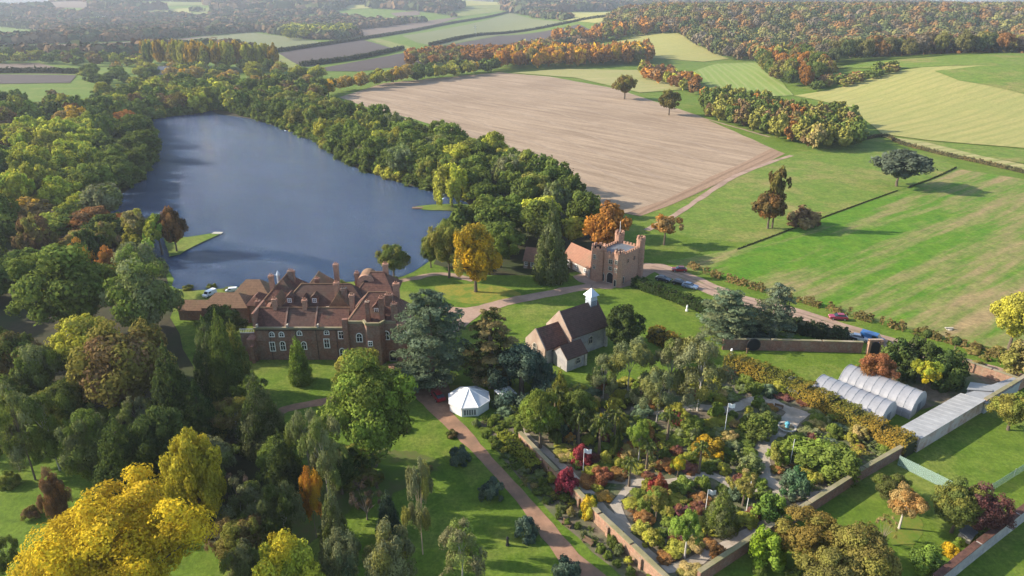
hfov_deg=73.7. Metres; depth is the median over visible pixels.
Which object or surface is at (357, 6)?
meadow
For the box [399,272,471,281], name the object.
shore path
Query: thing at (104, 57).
woodland tree
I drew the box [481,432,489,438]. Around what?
shrub
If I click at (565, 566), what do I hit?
shrub
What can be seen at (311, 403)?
garden path
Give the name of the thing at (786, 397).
shrub
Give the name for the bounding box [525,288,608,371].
chapel
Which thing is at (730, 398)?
shrub
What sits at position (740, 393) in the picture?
spiky plant
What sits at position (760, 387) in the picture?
shrub
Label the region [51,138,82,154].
broadleaf tree
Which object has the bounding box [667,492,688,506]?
shrub
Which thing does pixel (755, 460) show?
shrub
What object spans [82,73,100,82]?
woodland tree
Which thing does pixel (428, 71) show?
woodland tree
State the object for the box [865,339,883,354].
arched doorway
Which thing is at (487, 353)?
cedar tree
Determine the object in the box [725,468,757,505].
broadleaf tree
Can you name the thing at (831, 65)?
woodland tree
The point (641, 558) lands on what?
garden wall
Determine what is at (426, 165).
broadleaf tree
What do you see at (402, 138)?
broadleaf tree
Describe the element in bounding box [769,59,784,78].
woodland tree
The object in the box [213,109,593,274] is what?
woodland floor
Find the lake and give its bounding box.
[111,111,468,289]
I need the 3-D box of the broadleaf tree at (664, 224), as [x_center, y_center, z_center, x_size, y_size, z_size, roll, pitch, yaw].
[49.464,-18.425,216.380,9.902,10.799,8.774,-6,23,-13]
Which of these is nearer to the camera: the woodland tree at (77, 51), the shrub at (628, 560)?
the shrub at (628, 560)
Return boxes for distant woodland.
[0,0,1023,12]
[0,2,920,58]
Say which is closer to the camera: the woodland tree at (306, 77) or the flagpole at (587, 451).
the flagpole at (587, 451)
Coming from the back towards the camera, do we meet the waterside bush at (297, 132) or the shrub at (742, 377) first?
the waterside bush at (297, 132)
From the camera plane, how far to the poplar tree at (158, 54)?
773.05 m
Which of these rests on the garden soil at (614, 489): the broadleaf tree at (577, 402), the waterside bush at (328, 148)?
the broadleaf tree at (577, 402)
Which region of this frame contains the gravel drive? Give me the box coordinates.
[617,263,1022,376]
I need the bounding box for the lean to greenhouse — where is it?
[901,393,985,451]
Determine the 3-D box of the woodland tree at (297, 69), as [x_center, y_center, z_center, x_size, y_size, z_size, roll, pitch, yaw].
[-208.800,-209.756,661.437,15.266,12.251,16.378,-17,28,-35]
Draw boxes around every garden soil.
[478,420,646,575]
[501,375,888,575]
[888,366,998,409]
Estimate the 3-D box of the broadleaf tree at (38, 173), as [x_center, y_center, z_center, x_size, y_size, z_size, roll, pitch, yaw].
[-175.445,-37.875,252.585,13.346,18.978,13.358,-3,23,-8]
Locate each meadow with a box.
[148,8,190,12]
[149,2,209,5]
[193,7,209,14]
[345,3,371,8]
[439,0,500,5]
[444,5,504,15]
[562,12,609,22]
[610,33,729,61]
[647,143,958,242]
[838,53,1023,67]
[895,137,1023,162]
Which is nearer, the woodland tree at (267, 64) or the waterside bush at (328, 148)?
the waterside bush at (328, 148)
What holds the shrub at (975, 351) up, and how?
on the ground at (986, 446)
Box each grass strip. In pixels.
[278,53,295,67]
[369,38,411,49]
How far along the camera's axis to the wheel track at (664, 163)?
390.08 m
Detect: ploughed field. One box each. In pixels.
[0,63,69,73]
[0,74,75,83]
[34,36,209,45]
[51,1,86,7]
[279,40,389,66]
[325,24,588,70]
[391,11,419,15]
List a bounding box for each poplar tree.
[139,39,146,52]
[140,40,151,53]
[142,41,152,61]
[152,39,165,61]
[161,42,168,62]
[165,45,175,62]
[168,40,179,62]
[175,39,187,63]
[182,43,191,65]
[188,43,198,62]
[197,45,209,66]
[198,41,210,62]
[206,39,218,50]
[209,43,221,64]
[217,41,224,50]
[220,42,235,65]
[231,42,239,64]
[232,39,240,49]
[239,42,253,61]
[251,43,264,63]
[259,43,268,57]
[266,42,278,63]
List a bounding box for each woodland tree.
[10,54,27,61]
[26,49,43,59]
[54,54,62,61]
[70,47,84,55]
[75,69,87,76]
[81,68,97,75]
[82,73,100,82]
[83,51,94,59]
[84,63,99,70]
[94,74,112,84]
[101,54,109,61]
[102,72,117,79]
[107,66,127,75]
[125,76,143,83]
[131,66,143,74]
[135,55,153,62]
[135,60,149,65]
[138,71,153,80]
[142,62,157,67]
[142,66,160,74]
[162,66,178,73]
[163,72,175,79]
[173,72,192,80]
[174,68,193,76]
[176,64,189,72]
[189,65,204,77]
[202,74,212,78]
[205,69,223,78]
[208,66,222,70]
[214,61,226,66]
[216,72,231,79]
[219,64,231,69]
[224,69,240,75]
[228,73,239,79]
[236,59,247,68]
[242,63,260,70]
[243,68,263,76]
[245,61,261,69]
[246,75,259,78]
[260,58,273,69]
[270,63,284,71]
[270,68,282,73]
[275,61,287,71]
[281,27,295,37]
[287,72,298,79]
[288,65,304,76]
[297,28,309,36]
[299,74,312,82]
[307,66,323,77]
[312,64,326,74]
[329,77,336,87]
[334,76,348,88]
[341,75,354,86]
[352,71,369,85]
[370,71,384,83]
[373,68,384,73]
[382,70,394,81]
[390,66,404,80]
[399,67,413,78]
[401,63,412,74]
[409,49,418,60]
[409,70,422,79]
[413,62,425,69]
[423,67,433,76]
[427,54,439,62]
[432,65,441,76]
[440,65,450,75]
[449,64,460,74]
[454,46,464,51]
[461,52,470,60]
[461,61,475,72]
[472,61,479,70]
[476,50,489,59]
[489,58,500,68]
[492,45,504,52]
[494,51,506,65]
[501,49,510,64]
[510,52,516,64]
[514,49,525,65]
[525,48,539,62]
[538,48,549,63]
[549,50,562,63]
[556,48,564,63]
[601,46,613,61]
[611,44,621,58]
[634,46,646,60]
[667,75,676,82]
[669,75,682,86]
[692,74,702,82]
[722,45,735,56]
[746,42,755,51]
[756,50,769,61]
[757,53,765,66]
[761,52,773,63]
[763,58,776,72]
[768,66,776,78]
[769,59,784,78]
[772,49,778,56]
[773,51,788,60]
[780,59,796,74]
[783,69,799,82]
[789,46,803,56]
[796,61,810,73]
[797,51,809,64]
[799,43,811,49]
[799,66,814,85]
[804,52,820,63]
[810,68,819,80]
[811,62,827,74]
[814,42,830,52]
[816,55,830,62]
[824,59,838,74]
[828,40,843,48]
[828,47,846,61]
[840,39,855,56]
[852,38,863,56]
[860,37,875,56]
[866,35,883,47]
[875,40,891,55]
[884,37,899,51]
[892,37,903,52]
[900,38,919,54]
[915,35,930,50]
[922,31,937,49]
[933,40,952,49]
[934,32,950,49]
[953,40,961,50]
[955,29,976,49]
[974,34,992,49]
[978,30,991,36]
[987,32,998,48]
[996,32,1017,47]
[1010,34,1023,47]
[1017,35,1023,48]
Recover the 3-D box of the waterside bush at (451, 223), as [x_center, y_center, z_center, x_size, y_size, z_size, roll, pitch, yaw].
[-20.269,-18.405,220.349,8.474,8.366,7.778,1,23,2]
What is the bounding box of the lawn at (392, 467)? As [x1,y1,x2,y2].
[269,442,441,544]
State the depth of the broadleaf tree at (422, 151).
291.78 m
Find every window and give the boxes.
[269,342,275,350]
[280,341,285,350]
[301,341,307,349]
[323,338,329,347]
[338,331,342,338]
[356,333,362,341]
[385,331,389,339]
[532,342,536,350]
[575,357,580,364]
[588,336,592,344]
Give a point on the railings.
(555, 494)
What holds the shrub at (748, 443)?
on the garden soil at (614, 489)
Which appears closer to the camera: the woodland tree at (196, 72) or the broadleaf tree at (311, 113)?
the broadleaf tree at (311, 113)
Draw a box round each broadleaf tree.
[0,101,18,113]
[0,106,17,123]
[0,126,36,145]
[0,144,11,150]
[0,148,9,173]
[0,168,35,202]
[0,194,21,219]
[0,213,16,251]
[0,236,8,257]
[0,247,46,275]
[0,264,21,296]
[0,326,19,336]
[0,331,43,385]
[0,373,39,409]
[1,122,26,135]
[4,141,28,162]
[5,150,47,172]
[5,242,117,333]
[5,462,219,575]
[8,128,37,149]
[8,343,67,390]
[9,196,53,220]
[10,212,59,252]
[12,115,32,127]
[18,161,54,197]
[23,144,51,162]
[27,128,69,153]
[28,212,77,242]
[32,379,94,425]
[35,175,81,206]
[35,466,73,520]
[42,116,79,133]
[44,119,75,133]
[44,312,124,376]
[46,149,80,170]
[49,93,69,110]
[49,375,89,414]
[51,105,85,120]
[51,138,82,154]
[52,197,82,224]
[53,408,114,481]
[54,166,78,181]
[57,228,96,245]
[61,117,76,122]
[64,131,90,141]
[65,316,176,417]
[66,169,85,186]
[66,191,82,202]
[66,205,121,230]
[66,237,96,262]
[70,227,108,260]
[72,162,117,191]
[73,110,100,121]
[75,126,104,144]
[75,140,97,151]
[75,182,123,211]
[76,142,99,167]
[77,402,129,425]
[78,117,91,128]
[78,213,125,245]
[81,97,94,106]
[89,132,116,149]
[90,221,122,246]
[91,94,117,106]
[92,81,115,92]
[93,146,127,162]
[94,245,116,269]
[97,110,111,115]
[98,143,132,151]
[98,155,138,177]
[99,256,184,327]
[101,161,132,189]
[109,123,121,138]
[111,93,128,104]
[111,237,169,283]
[113,109,134,122]
[113,139,133,149]
[116,84,136,93]
[118,88,130,94]
[118,113,152,136]
[120,114,150,121]
[120,129,161,152]
[120,131,132,139]
[120,208,155,235]
[121,404,185,488]
[122,149,146,166]
[123,92,144,102]
[126,98,146,108]
[130,105,143,113]
[132,143,155,160]
[142,213,167,254]
[156,205,188,250]
[156,418,190,434]
[158,426,226,539]
[163,91,187,107]
[165,85,185,90]
[165,468,231,504]
[166,87,180,94]
[175,76,190,82]
[192,85,212,97]
[192,304,248,338]
[194,91,211,103]
[197,434,240,467]
[210,87,225,98]
[213,513,269,570]
[214,75,234,84]
[216,81,232,86]
[217,86,237,102]
[219,537,259,575]
[228,374,268,409]
[239,77,259,88]
[250,88,267,97]
[251,527,325,575]
[252,85,267,90]
[255,435,302,481]
[256,480,306,536]
[264,94,278,101]
[265,77,278,85]
[267,101,286,117]
[275,89,297,99]
[283,103,307,122]
[284,100,300,113]
[285,95,301,102]
[292,98,304,105]
[302,97,320,104]
[302,104,322,122]
[303,84,325,98]
[303,102,319,109]
[304,90,321,98]
[307,118,318,130]
[309,76,327,84]
[311,117,332,136]
[314,447,360,494]
[316,347,417,467]
[318,96,346,112]
[322,108,343,120]
[324,78,335,95]
[324,122,343,139]
[328,113,350,122]
[331,347,388,384]
[334,117,346,125]
[341,118,357,133]
[341,130,362,148]
[342,99,355,113]
[347,123,364,139]
[348,111,374,124]
[360,129,373,140]
[361,134,390,158]
[361,515,417,575]
[364,120,382,130]
[367,103,391,116]
[369,130,389,137]
[371,123,390,131]
[372,114,387,126]
[374,243,410,276]
[375,145,394,167]
[384,132,397,144]
[385,111,404,124]
[386,143,413,172]
[388,126,402,136]
[389,120,414,131]
[389,131,417,147]
[404,128,421,139]
[404,139,428,150]
[405,119,416,126]
[408,143,444,170]
[414,123,428,132]
[414,155,436,180]
[420,132,433,140]
[420,234,436,267]
[422,219,460,277]
[424,133,448,143]
[428,119,444,134]
[430,135,457,147]
[432,153,451,167]
[432,155,458,181]
[433,122,468,140]
[434,136,450,151]
[442,142,470,160]
[450,135,470,144]
[452,222,502,291]
[457,155,491,171]
[459,138,478,148]
[465,164,492,201]
[466,181,500,198]
[467,140,496,155]
[468,151,488,163]
[468,193,494,213]
[473,195,523,228]
[481,130,509,148]
[481,221,527,245]
[485,154,501,178]
[485,224,519,267]
[487,160,496,177]
[490,153,525,195]
[494,147,520,156]
[495,146,507,155]
[496,170,523,194]
[506,193,523,207]
[510,175,543,202]
[516,199,564,241]
[517,149,537,172]
[519,388,565,434]
[521,172,551,198]
[521,195,563,216]
[524,153,558,171]
[533,158,573,181]
[541,180,571,211]
[559,216,585,243]
[559,389,597,434]
[560,173,586,200]
[565,190,601,236]
[582,200,632,243]
[605,303,646,345]
[611,74,637,98]
[626,418,651,463]
[643,485,673,519]
[651,213,683,244]
[658,89,681,114]
[668,508,701,558]
[670,454,685,476]
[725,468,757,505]
[751,190,787,228]
[768,165,791,227]
[774,503,850,569]
[796,546,860,575]
[814,520,903,575]
[859,353,900,379]
[870,472,912,502]
[887,480,930,528]
[910,359,944,390]
[930,475,991,533]
[965,480,1016,531]
[985,392,1023,430]
[989,291,1023,348]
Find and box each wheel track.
[379,98,617,194]
[403,96,639,186]
[423,93,661,177]
[447,91,682,169]
[467,88,705,161]
[491,86,724,153]
[512,83,746,144]
[536,81,769,136]
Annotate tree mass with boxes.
[0,15,1023,92]
[0,73,868,147]
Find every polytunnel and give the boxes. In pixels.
[813,374,896,421]
[838,364,926,418]
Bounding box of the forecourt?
[573,274,613,288]
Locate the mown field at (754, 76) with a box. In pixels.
[693,62,792,95]
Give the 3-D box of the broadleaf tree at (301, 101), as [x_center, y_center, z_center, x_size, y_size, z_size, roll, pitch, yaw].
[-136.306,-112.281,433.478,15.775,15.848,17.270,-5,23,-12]
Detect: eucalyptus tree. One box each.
[0,381,50,479]
[0,405,28,468]
[0,534,24,575]
[10,391,45,438]
[15,392,73,470]
[116,395,151,430]
[210,395,245,440]
[215,480,276,532]
[283,407,323,472]
[297,414,348,501]
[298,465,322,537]
[320,526,361,575]
[401,455,433,554]
[438,517,487,575]
[586,353,617,397]
[607,335,653,390]
[638,366,677,422]
[648,338,689,392]
[673,332,738,411]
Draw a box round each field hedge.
[0,65,78,73]
[277,11,511,51]
[299,45,404,66]
[428,14,607,45]
[737,190,897,249]
[862,133,1023,173]
[907,166,956,187]
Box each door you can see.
[339,348,344,355]
[389,350,396,360]
[870,342,879,353]
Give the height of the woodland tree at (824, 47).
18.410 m
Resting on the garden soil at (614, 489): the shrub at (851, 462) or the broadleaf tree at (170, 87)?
the shrub at (851, 462)
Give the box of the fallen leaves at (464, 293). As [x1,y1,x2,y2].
[434,284,520,303]
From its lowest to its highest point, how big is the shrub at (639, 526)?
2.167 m
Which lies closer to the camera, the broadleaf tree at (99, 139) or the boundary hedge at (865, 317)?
the boundary hedge at (865, 317)
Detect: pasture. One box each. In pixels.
[667,169,1023,349]
[936,65,1023,93]
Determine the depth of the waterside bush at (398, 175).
293.94 m
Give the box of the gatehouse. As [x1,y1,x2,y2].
[590,221,645,286]
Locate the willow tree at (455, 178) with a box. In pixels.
[431,162,469,206]
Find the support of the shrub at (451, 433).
on the ground at (986, 446)
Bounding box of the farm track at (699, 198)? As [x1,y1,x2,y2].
[644,155,791,230]
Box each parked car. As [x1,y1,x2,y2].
[430,388,445,401]
[655,274,671,282]
[671,266,686,271]
[671,278,685,284]
[681,281,698,289]
[828,313,848,320]
[848,332,857,340]
[851,332,868,342]
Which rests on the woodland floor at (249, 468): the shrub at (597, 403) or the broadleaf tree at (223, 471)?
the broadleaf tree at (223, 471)
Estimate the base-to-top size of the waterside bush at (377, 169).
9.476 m
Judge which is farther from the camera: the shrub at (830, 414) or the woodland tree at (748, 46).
the woodland tree at (748, 46)
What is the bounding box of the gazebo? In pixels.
[494,386,515,399]
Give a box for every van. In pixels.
[202,288,216,296]
[225,286,237,291]
[860,329,884,342]
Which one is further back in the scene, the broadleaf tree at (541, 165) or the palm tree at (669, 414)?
the broadleaf tree at (541, 165)
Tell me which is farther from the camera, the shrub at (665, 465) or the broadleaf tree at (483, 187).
the broadleaf tree at (483, 187)
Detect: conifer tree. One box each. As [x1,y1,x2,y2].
[89,413,165,526]
[145,337,210,429]
[181,379,233,442]
[192,315,224,403]
[206,306,243,412]
[226,319,253,382]
[233,368,285,461]
[259,427,308,513]
[287,335,312,387]
[317,479,357,573]
[374,488,400,537]
[531,199,569,286]
[550,366,570,410]
[612,423,621,457]
[701,485,741,539]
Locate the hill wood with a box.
[595,0,1023,43]
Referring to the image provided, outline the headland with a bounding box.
[626,148,784,215]
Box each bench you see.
[561,517,571,528]
[582,535,593,546]
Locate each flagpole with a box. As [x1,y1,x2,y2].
[583,449,591,469]
[705,489,715,509]
[725,403,734,426]
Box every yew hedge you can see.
[630,275,719,315]
[743,308,850,339]
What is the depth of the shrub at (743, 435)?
121.36 m
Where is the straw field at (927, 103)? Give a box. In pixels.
[794,65,1023,147]
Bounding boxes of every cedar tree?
[388,288,471,393]
[460,307,518,388]
[487,341,556,414]
[695,287,757,345]
[753,282,797,337]
[869,149,937,185]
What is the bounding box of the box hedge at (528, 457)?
[496,428,541,472]
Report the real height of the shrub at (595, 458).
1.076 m
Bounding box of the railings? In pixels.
[549,488,564,503]
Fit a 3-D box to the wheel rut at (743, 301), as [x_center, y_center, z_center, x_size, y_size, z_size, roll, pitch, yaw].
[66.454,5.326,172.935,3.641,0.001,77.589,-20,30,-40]
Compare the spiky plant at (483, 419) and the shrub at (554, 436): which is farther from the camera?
the spiky plant at (483, 419)
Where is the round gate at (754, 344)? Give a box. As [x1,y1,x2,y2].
[747,338,760,350]
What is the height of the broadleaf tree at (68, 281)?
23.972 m
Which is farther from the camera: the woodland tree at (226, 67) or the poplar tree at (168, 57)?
the poplar tree at (168, 57)
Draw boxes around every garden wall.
[518,431,564,488]
[570,484,668,575]
[697,438,917,575]
[722,338,863,352]
[932,504,1023,575]
[964,360,1017,381]
[984,374,1023,400]
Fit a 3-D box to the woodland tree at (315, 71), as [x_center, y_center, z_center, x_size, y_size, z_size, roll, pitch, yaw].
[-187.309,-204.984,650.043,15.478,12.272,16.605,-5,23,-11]
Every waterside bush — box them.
[115,233,141,251]
[116,232,155,247]
[123,240,155,258]
[132,170,147,183]
[144,107,157,118]
[145,160,153,170]
[146,151,159,161]
[147,126,159,135]
[154,104,166,116]
[155,108,165,117]
[169,106,179,115]
[171,107,182,115]
[177,104,188,115]
[183,106,197,114]
[195,103,208,112]
[238,106,246,115]
[244,108,251,116]
[251,106,259,118]
[254,112,268,121]
[265,116,275,124]
[275,114,282,126]
[278,119,287,129]
[287,120,299,131]
[292,128,303,137]
[298,123,306,130]
[302,126,311,138]
[318,140,326,148]
[322,139,332,153]
[333,143,342,153]
[333,146,344,159]
[341,147,353,161]
[342,153,348,164]
[344,153,360,166]
[352,148,361,163]
[358,155,373,173]
[371,162,376,173]
[373,165,382,174]
[379,166,396,180]
[390,168,406,181]
[392,168,408,177]
[402,170,416,183]
[403,174,419,186]
[413,172,422,186]
[418,171,432,188]
[418,178,433,189]
[423,176,432,190]
[439,218,455,225]
[450,208,465,221]
[451,218,464,230]
[458,202,474,223]
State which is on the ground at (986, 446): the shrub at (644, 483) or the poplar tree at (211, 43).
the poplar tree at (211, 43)
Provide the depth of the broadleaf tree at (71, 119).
370.49 m
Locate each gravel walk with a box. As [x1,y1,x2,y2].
[521,426,658,563]
[607,472,790,496]
[610,481,637,532]
[630,395,797,414]
[661,460,871,572]
[755,407,817,497]
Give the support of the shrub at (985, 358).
on the ground at (986, 446)
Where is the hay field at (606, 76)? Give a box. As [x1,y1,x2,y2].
[513,69,687,91]
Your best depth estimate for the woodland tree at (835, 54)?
644.48 m
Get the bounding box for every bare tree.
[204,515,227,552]
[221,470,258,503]
[349,475,381,519]
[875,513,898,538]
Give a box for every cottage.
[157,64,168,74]
[523,246,538,268]
[566,242,590,277]
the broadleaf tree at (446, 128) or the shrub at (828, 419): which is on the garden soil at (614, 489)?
the shrub at (828, 419)
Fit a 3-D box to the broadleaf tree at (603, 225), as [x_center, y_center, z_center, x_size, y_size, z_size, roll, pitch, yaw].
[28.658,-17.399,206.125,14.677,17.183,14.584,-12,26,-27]
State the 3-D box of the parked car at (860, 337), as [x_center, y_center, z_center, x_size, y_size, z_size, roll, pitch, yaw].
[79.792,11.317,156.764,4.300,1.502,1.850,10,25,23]
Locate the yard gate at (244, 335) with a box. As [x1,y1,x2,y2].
[240,329,254,354]
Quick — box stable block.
[200,279,275,323]
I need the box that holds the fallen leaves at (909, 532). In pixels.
[882,512,923,546]
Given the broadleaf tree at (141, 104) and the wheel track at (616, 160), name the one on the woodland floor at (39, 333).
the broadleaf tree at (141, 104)
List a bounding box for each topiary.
[922,329,932,339]
[952,336,962,348]
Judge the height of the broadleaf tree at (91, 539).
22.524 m
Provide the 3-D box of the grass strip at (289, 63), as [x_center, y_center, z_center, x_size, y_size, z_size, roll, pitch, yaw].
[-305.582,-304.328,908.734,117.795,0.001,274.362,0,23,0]
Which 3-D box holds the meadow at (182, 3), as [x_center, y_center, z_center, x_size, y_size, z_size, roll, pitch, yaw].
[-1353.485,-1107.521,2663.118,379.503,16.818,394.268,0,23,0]
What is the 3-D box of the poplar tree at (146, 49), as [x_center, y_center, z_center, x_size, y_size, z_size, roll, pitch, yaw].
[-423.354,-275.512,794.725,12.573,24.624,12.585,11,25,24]
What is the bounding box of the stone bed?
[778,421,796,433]
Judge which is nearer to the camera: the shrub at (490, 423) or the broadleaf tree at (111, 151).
the shrub at (490, 423)
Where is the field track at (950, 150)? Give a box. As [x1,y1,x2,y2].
[883,136,1023,168]
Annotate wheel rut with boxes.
[650,268,945,359]
[652,266,893,341]
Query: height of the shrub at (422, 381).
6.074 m
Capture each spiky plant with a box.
[481,416,487,423]
[502,458,516,469]
[510,405,520,415]
[566,440,577,450]
[568,383,580,392]
[604,401,615,412]
[621,425,631,440]
[627,507,639,515]
[631,447,645,461]
[643,456,661,472]
[656,441,671,452]
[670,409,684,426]
[700,524,717,536]
[701,393,713,402]
[723,454,734,465]
[729,391,744,398]
[730,448,749,467]
[808,479,818,491]
[814,433,829,441]
[850,443,869,458]
[860,438,878,450]
[866,447,885,455]
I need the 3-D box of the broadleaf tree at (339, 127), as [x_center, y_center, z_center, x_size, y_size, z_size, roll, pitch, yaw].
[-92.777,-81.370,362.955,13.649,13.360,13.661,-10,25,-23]
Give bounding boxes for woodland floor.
[0,146,194,453]
[187,410,294,547]
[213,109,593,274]
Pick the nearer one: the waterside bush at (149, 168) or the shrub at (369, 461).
the shrub at (369, 461)
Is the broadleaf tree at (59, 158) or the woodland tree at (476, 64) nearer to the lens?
the broadleaf tree at (59, 158)
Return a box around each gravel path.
[418,309,480,357]
[436,284,596,313]
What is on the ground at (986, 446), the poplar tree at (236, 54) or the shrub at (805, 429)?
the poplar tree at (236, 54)
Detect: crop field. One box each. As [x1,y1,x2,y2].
[187,32,317,47]
[361,17,457,35]
[403,13,563,45]
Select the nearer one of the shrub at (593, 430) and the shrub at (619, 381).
the shrub at (593, 430)
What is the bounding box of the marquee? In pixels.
[448,386,489,416]
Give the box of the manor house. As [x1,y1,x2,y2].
[246,261,414,364]
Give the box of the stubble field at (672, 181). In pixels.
[340,72,772,212]
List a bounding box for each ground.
[0,0,1023,575]
[415,204,470,210]
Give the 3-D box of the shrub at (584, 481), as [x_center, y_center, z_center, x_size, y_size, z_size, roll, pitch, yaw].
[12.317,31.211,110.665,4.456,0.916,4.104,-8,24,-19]
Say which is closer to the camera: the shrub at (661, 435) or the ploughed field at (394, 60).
the shrub at (661, 435)
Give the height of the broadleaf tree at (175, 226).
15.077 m
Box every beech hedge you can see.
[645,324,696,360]
[722,351,918,458]
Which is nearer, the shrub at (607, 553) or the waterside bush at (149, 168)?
the shrub at (607, 553)
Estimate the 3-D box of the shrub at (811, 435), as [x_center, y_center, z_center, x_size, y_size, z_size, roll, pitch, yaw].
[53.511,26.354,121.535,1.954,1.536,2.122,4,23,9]
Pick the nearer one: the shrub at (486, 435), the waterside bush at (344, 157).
the shrub at (486, 435)
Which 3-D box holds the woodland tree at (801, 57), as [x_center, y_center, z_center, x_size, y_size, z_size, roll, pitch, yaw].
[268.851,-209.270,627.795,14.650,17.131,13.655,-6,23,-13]
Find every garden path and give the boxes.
[279,394,348,413]
[388,363,605,575]
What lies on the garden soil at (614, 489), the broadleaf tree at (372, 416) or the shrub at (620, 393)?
the shrub at (620, 393)
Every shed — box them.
[178,300,206,319]
[958,525,977,543]
[965,377,1021,413]
[967,382,992,392]
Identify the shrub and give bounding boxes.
[0,470,21,490]
[20,504,42,520]
[182,284,193,290]
[206,283,216,288]
[343,443,384,492]
[356,496,372,510]
[391,360,435,393]
[446,429,457,438]
[449,444,471,467]
[471,418,480,427]
[477,476,504,501]
[479,426,492,434]
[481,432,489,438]
[487,417,495,427]
[488,414,500,421]
[488,435,497,442]
[491,439,502,449]
[492,425,502,432]
[494,405,512,418]
[494,420,508,428]
[499,445,508,452]
[504,414,520,427]
[513,461,526,469]
[514,423,523,437]
[514,515,539,545]
[515,414,525,425]
[516,466,529,476]
[530,482,538,488]
[531,468,546,478]
[531,488,543,496]
[537,476,549,486]
[541,496,553,504]
[545,420,557,432]
[546,471,555,483]
[548,430,562,444]
[550,491,560,500]
[551,553,581,575]
[553,443,572,453]
[554,466,578,494]
[555,451,573,463]
[555,501,567,513]
[555,509,561,519]
[558,421,568,436]
[559,492,571,502]
[563,432,575,442]
[564,518,569,527]
[566,506,574,516]
[571,383,587,389]
[571,443,593,469]
[571,498,580,506]
[572,458,582,470]
[574,425,590,432]
[574,521,581,529]
[578,472,595,489]
[580,433,596,445]
[580,494,596,520]
[580,529,587,540]
[581,390,594,408]
[581,463,597,475]
[585,388,602,396]
[585,493,597,503]
[587,416,604,437]
[587,453,601,462]
[589,465,614,486]
[590,398,600,412]
[591,483,603,491]
[594,442,612,452]
[594,490,614,501]
[595,461,613,470]
[595,543,605,553]
[596,383,607,390]
[596,433,610,442]
[599,451,611,463]
[600,401,608,407]
[602,550,612,559]
[604,397,626,409]
[606,535,617,548]
[609,388,630,400]
[610,435,623,446]
[610,466,628,481]
[611,457,626,469]
[612,449,623,457]
[612,543,624,555]
[612,559,620,568]
[613,412,629,432]
[617,379,625,386]
[620,376,636,385]
[620,444,637,459]
[621,496,639,509]
[623,556,633,565]
[624,388,643,404]
[625,566,636,575]
[626,439,638,449]
[627,461,645,474]
[629,420,636,432]
[629,488,646,500]
[630,403,653,418]
[631,381,639,388]
[631,519,650,534]
[633,415,643,421]
[633,509,655,525]
[636,496,652,512]
[637,447,658,457]
[639,381,657,394]
[640,419,661,434]
[640,470,655,479]
[640,527,664,548]
[641,477,652,489]
[644,489,668,503]
[646,472,668,494]
[647,399,658,410]
[647,420,654,438]
[648,391,663,406]
[653,431,665,441]
[654,457,675,474]
[656,549,675,565]
[657,527,667,537]
[658,446,670,457]
[660,505,674,516]
[660,515,675,528]
[661,429,674,435]
[662,537,690,559]
[664,402,685,414]
[664,434,684,446]
[666,529,682,542]
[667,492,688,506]
[669,445,683,456]
[669,475,694,494]
[672,503,688,515]
[673,428,685,437]
[676,560,701,575]
[678,535,704,554]
[679,411,693,427]
[680,414,703,437]
[682,437,691,446]
[682,451,696,463]
[682,461,700,475]
[687,491,712,503]
[689,500,707,514]
[689,528,705,540]
[690,427,700,441]
[690,434,724,459]
[691,456,709,466]
[694,475,711,492]
[698,516,704,528]
[700,426,715,437]
[701,460,718,474]
[701,535,717,549]
[702,419,711,427]
[704,388,722,399]
[706,416,729,428]
[706,456,721,464]
[707,401,724,416]
[709,426,727,438]
[709,543,727,558]
[713,394,727,405]
[715,483,727,492]
[717,388,730,396]
[718,414,736,423]
[718,462,732,475]
[719,430,739,441]
[719,447,730,453]
[721,386,733,391]
[724,439,742,451]
[725,410,738,417]
[725,486,741,501]
[726,392,738,403]
[727,451,739,460]
[729,419,739,428]
[731,323,777,338]
[732,378,743,384]
[732,473,742,480]
[734,384,749,393]
[734,429,746,441]
[735,505,741,513]
[736,464,758,482]
[737,511,758,529]
[738,373,751,382]
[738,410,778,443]
[738,439,755,447]
[739,446,758,455]
[740,415,747,422]
[740,452,765,474]
[744,382,759,396]
[744,405,753,413]
[745,377,753,384]
[745,506,761,518]
[748,523,787,573]
[750,493,793,529]
[751,394,764,407]
[751,565,767,575]
[753,381,765,395]
[754,486,771,499]
[755,477,768,489]
[758,403,770,413]
[760,384,777,398]
[765,403,778,411]
[765,440,789,466]
[766,410,781,422]
[770,465,785,473]
[772,380,785,394]
[773,392,793,401]
[778,464,811,502]
[784,432,794,438]
[784,435,839,474]
[784,566,801,575]
[786,204,822,229]
[793,432,804,436]
[793,463,816,478]
[796,399,809,406]
[797,425,820,436]
[801,421,813,428]
[807,407,825,415]
[807,432,817,438]
[808,471,824,484]
[809,412,824,421]
[809,418,826,431]
[813,440,863,487]
[819,437,837,444]
[822,416,832,426]
[825,423,844,439]
[826,409,841,420]
[833,422,848,432]
[844,432,858,445]
[848,424,870,441]
[855,442,866,450]
[864,436,876,443]
[875,443,890,452]
[881,336,914,381]
[901,334,936,383]
[908,543,947,575]
[926,347,971,392]
[941,541,959,558]
[953,537,965,547]
[965,347,981,355]
[972,360,985,365]
[972,533,980,541]
[978,354,990,361]
[997,338,1023,374]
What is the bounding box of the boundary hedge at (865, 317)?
[687,261,1003,357]
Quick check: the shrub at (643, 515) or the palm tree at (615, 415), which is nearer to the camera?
the shrub at (643, 515)
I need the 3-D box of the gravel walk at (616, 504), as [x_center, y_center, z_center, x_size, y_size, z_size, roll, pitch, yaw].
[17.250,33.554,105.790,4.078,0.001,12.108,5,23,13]
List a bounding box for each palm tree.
[530,411,551,448]
[546,385,568,413]
[568,409,589,444]
[588,413,612,456]
[606,409,626,434]
[621,456,638,486]
[638,439,657,468]
[658,408,679,441]
[691,440,710,473]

